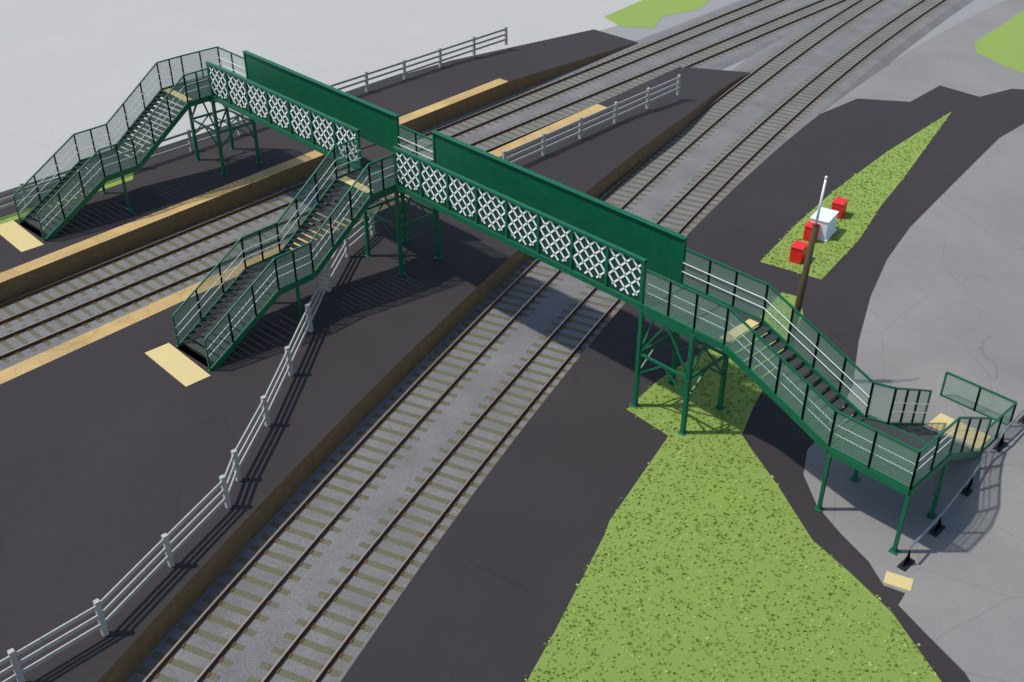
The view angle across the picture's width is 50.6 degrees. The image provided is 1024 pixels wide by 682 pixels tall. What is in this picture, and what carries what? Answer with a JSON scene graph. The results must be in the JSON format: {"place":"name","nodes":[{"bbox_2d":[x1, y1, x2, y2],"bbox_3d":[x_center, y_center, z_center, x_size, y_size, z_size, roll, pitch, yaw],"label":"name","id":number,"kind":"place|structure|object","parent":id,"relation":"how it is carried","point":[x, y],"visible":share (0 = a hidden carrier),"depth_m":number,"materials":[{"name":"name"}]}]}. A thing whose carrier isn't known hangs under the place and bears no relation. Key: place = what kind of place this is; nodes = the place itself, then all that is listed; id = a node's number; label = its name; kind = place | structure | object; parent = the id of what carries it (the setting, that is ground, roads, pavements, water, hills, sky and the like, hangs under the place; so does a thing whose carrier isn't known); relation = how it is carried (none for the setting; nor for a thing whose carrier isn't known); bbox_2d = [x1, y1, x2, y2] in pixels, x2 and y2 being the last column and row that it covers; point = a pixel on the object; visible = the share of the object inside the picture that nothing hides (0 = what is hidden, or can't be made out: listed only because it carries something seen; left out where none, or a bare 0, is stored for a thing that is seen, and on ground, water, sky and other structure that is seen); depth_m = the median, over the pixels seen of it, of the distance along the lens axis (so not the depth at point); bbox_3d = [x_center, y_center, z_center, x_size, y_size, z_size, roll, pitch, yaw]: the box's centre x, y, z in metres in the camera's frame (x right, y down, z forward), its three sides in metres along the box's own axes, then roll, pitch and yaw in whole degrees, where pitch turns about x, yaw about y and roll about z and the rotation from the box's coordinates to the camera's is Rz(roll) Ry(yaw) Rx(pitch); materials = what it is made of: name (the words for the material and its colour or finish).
{"place":"outdoors","nodes":[
{"label":"outdoors","id":0,"kind":"place"},
{"bbox_2d":[0,29,635,281],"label":"platform","id":1,"kind":"structure","parent":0,"point":[159,183],"depth_m":67.58,"materials":[{"name":"concrete"}]},
{"bbox_2d":[0,173,132,223],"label":"verge grass","id":2,"kind":"structure","parent":1,"relation":"on","point":[14,216],"depth_m":61.99,"materials":[{"name":"green plant"}]},
{"bbox_2d":[0,26,507,209],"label":"platform fence","id":3,"kind":"structure","parent":1,"relation":"on","point":[188,132],"depth_m":75.85,"materials":[{"name":"wood"}]},
{"bbox_2d":[0,78,507,282],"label":"platform edge strip","id":4,"kind":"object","parent":1,"relation":"on","point":[101,238],"depth_m":61.66,"materials":[{"name":"stone"}]},
{"bbox_2d":[0,0,640,191],"bbox_3d":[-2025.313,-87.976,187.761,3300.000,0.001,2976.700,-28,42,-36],"label":"ground","id":5,"kind":"structure","parent":0,"point":[68,68],"depth_m":90.23,"materials":[{"name":"concrete"}]},
{"bbox_2d":[0,67,749,681],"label":"station platform","id":6,"kind":"structure","parent":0,"point":[116,447],"depth_m":44.76,"materials":[{"name":"concrete"}]},
{"bbox_2d":[0,210,374,681],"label":"island fence","id":7,"kind":"structure","parent":6,"relation":"on","point":[165,542],"depth_m":37.86,"materials":[{"name":"wood"}]},
{"bbox_2d":[0,104,606,383],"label":"platform edge strip","id":8,"kind":"object","parent":6,"relation":"on","point":[47,356],"depth_m":51.71,"materials":[{"name":"stone"}]},
{"bbox_2d":[13,46,1016,555],"bbox_3d":[-4.148,-4.102,49.519,19.793,7.204,47.590,-28,42,-36],"label":"footbridge","id":9,"kind":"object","parent":6,"relation":"on","point":[653,246],"visible":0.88,"depth_m":48.19,"materials":[{"name":"green metal"}]},
{"bbox_2d":[208,65,640,300],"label":"lattice panels","id":10,"kind":"object","parent":9,"relation":"attached to","point":[631,278],"visible":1,"depth_m":48.10,"materials":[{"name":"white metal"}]},
{"bbox_2d":[189,78,731,327],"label":"footbridge deck","id":11,"kind":"structure","parent":9,"relation":"on","point":[370,152],"depth_m":43.71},
{"bbox_2d":[0,88,991,448],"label":"tactile strips","id":12,"kind":"object","parent":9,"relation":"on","point":[178,364],"visible":0.83,"depth_m":47.88,"materials":[{"name":"beige concrete"}]},
{"bbox_2d":[22,83,974,486],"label":"stair treads","id":13,"kind":"object","parent":9,"relation":"attached to","point":[924,433],"visible":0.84,"depth_m":48.55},
{"bbox_2d":[16,57,985,474],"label":"footbridge handrails","id":14,"kind":"object","parent":9,"relation":"attached to","point":[432,159],"visible":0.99,"depth_m":48.83,"materials":[{"name":"green metal"}]},
{"bbox_2d":[502,74,680,162],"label":"island fence","id":15,"kind":"structure","parent":6,"relation":"on","point":[542,150],"depth_m":69.57,"materials":[{"name":"wood"}]},
{"bbox_2d":[15,48,1014,486],"bbox_3d":[-4.127,-4.022,49.578,19.684,6.450,47.270,-28,42,-36],"label":"stair railing","id":16,"kind":"object","parent":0,"point":[391,166],"visible":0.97,"depth_m":46.99,"materials":[{"name":"green metal"}]},
{"bbox_2d":[341,1,1023,681],"bbox_3d":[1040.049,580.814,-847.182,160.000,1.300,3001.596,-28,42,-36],"label":"yard ground","id":17,"kind":"structure","parent":0,"point":[489,589],"depth_m":43.41,"materials":[{"name":"black asphalt"}]},
{"bbox_2d":[525,293,940,681],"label":"lawn grass","id":18,"kind":"structure","parent":17,"relation":"on","point":[676,660],"depth_m":36.52,"materials":[{"name":"green plant"}]},
{"bbox_2d":[779,223,818,379],"bbox_3d":[11.776,-1.412,44.614,0.654,7.576,0.338,-3,33,-5],"label":"timber pole","id":19,"kind":"object","parent":17,"relation":"on","point":[805,273],"visible":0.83,"depth_m":43.78,"materials":[{"name":"brown wood"}]},
{"bbox_2d":[815,176,827,223],"bbox_3d":[12.026,-5.445,42.082,0.218,2.078,0.137,-11,35,-17],"label":"pole","id":20,"kind":"object","parent":19,"relation":"on","point":[821,200],"visible":1,"depth_m":42.05,"materials":[{"name":"white metal"}]},
{"bbox_2d":[760,112,950,278],"bbox_3d":[21.756,-9.661,64.307,3.456,0.001,27.132,20,38,28],"label":"grass strip","id":21,"kind":"object","parent":17,"relation":"on","point":[856,227],"depth_m":61.22,"materials":[{"name":"green plant"}]},
{"bbox_2d":[789,197,847,264],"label":"boxes","id":22,"kind":"object","parent":21,"relation":"on","point":[798,250],"visible":0.87,"depth_m":57.19,"materials":[{"name":"paint"}]},
{"bbox_2d":[810,207,838,241],"bbox_3d":[16.676,-6.273,58.046,1.150,1.130,1.700,20,38,27],"label":"lineside cabinet","id":23,"kind":"object","parent":21,"relation":"on","point":[827,219],"visible":0.81,"depth_m":57.58,"materials":[{"name":"white metal"}]},
{"bbox_2d":[760,115,950,278],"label":"grass blades","id":24,"kind":"object","parent":21,"relation":"on","point":[861,184],"visible":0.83,"depth_m":61.64,"materials":[{"name":"green plant"}]},
{"bbox_2d":[601,0,1005,70],"bbox_3d":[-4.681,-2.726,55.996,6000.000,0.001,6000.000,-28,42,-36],"label":"ground","id":25,"kind":"structure","parent":0,"point":[972,8],"depth_m":95.22,"materials":[{"name":"grey concrete"}]},
{"bbox_2d":[0,42,636,303],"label":"platform edge wall","id":26,"kind":"structure","parent":25,"relation":"on","point":[34,279],"depth_m":62.66,"materials":[{"name":"brick"}]},
{"bbox_2d":[98,72,750,681],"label":"platform edge wall","id":27,"kind":"structure","parent":25,"relation":"on","point":[168,618],"depth_m":43.71,"materials":[{"name":"brick"}]},
{"bbox_2d":[0,0,973,681],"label":"track ballast","id":28,"kind":"object","parent":25,"relation":"on","point":[376,506],"depth_m":52.48,"materials":[{"name":"grey gravel"}]},
{"bbox_2d":[0,0,943,681],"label":"track rail webs","id":29,"kind":"object","parent":28,"relation":"on","point":[234,638],"visible":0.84,"depth_m":55.91,"materials":[{"name":"metal"}]},
{"bbox_2d":[0,0,942,681],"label":"track rail heads","id":30,"kind":"object","parent":29,"relation":"on","point":[444,352],"visible":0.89,"depth_m":51.38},
{"bbox_2d":[0,0,946,681],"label":"track baseplates","id":31,"kind":"object","parent":28,"relation":"on","point":[300,640],"visible":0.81,"depth_m":51.27,"materials":[{"name":"metal"}]},
{"bbox_2d":[0,0,949,681],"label":"track sleepers","id":32,"kind":"object","parent":28,"relation":"on","point":[298,548],"visible":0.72,"depth_m":51.05,"materials":[{"name":"grey wood"}]},
{"bbox_2d":[604,0,708,27],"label":"grass patch","id":33,"kind":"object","parent":25,"relation":"on","point":[646,13],"depth_m":97.75,"materials":[{"name":"green plant"}]},
{"bbox_2d":[803,124,1023,681],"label":"ground","id":34,"kind":"structure","parent":0,"point":[947,294],"depth_m":43.68,"materials":[{"name":"grey concrete"}]},
{"bbox_2d":[883,571,913,590],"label":"tactile paving","id":35,"kind":"structure","parent":34,"relation":"on","point":[898,581],"depth_m":36.72,"materials":[{"name":"beige concrete"}]},
{"bbox_2d":[897,415,1023,571],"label":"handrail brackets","id":36,"kind":"object","parent":34,"relation":"on","point":[907,562],"visible":0.96,"depth_m":38.87,"materials":[{"name":"black metal"}]},
{"bbox_2d":[909,409,1023,547],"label":"handrail","id":37,"kind":"object","parent":36,"relation":"attached to","point":[965,483],"visible":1,"depth_m":39.33,"materials":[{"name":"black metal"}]},
{"bbox_2d":[822,0,1023,112],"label":"gravel ground","id":38,"kind":"structure","parent":0,"point":[951,58],"depth_m":80.45,"materials":[{"name":"grey stone"}]},
{"bbox_2d":[975,11,1023,72],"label":"grass","id":39,"kind":"structure","parent":0,"point":[1002,44],"depth_m":85.61,"materials":[{"name":"green plant"}]}
]}

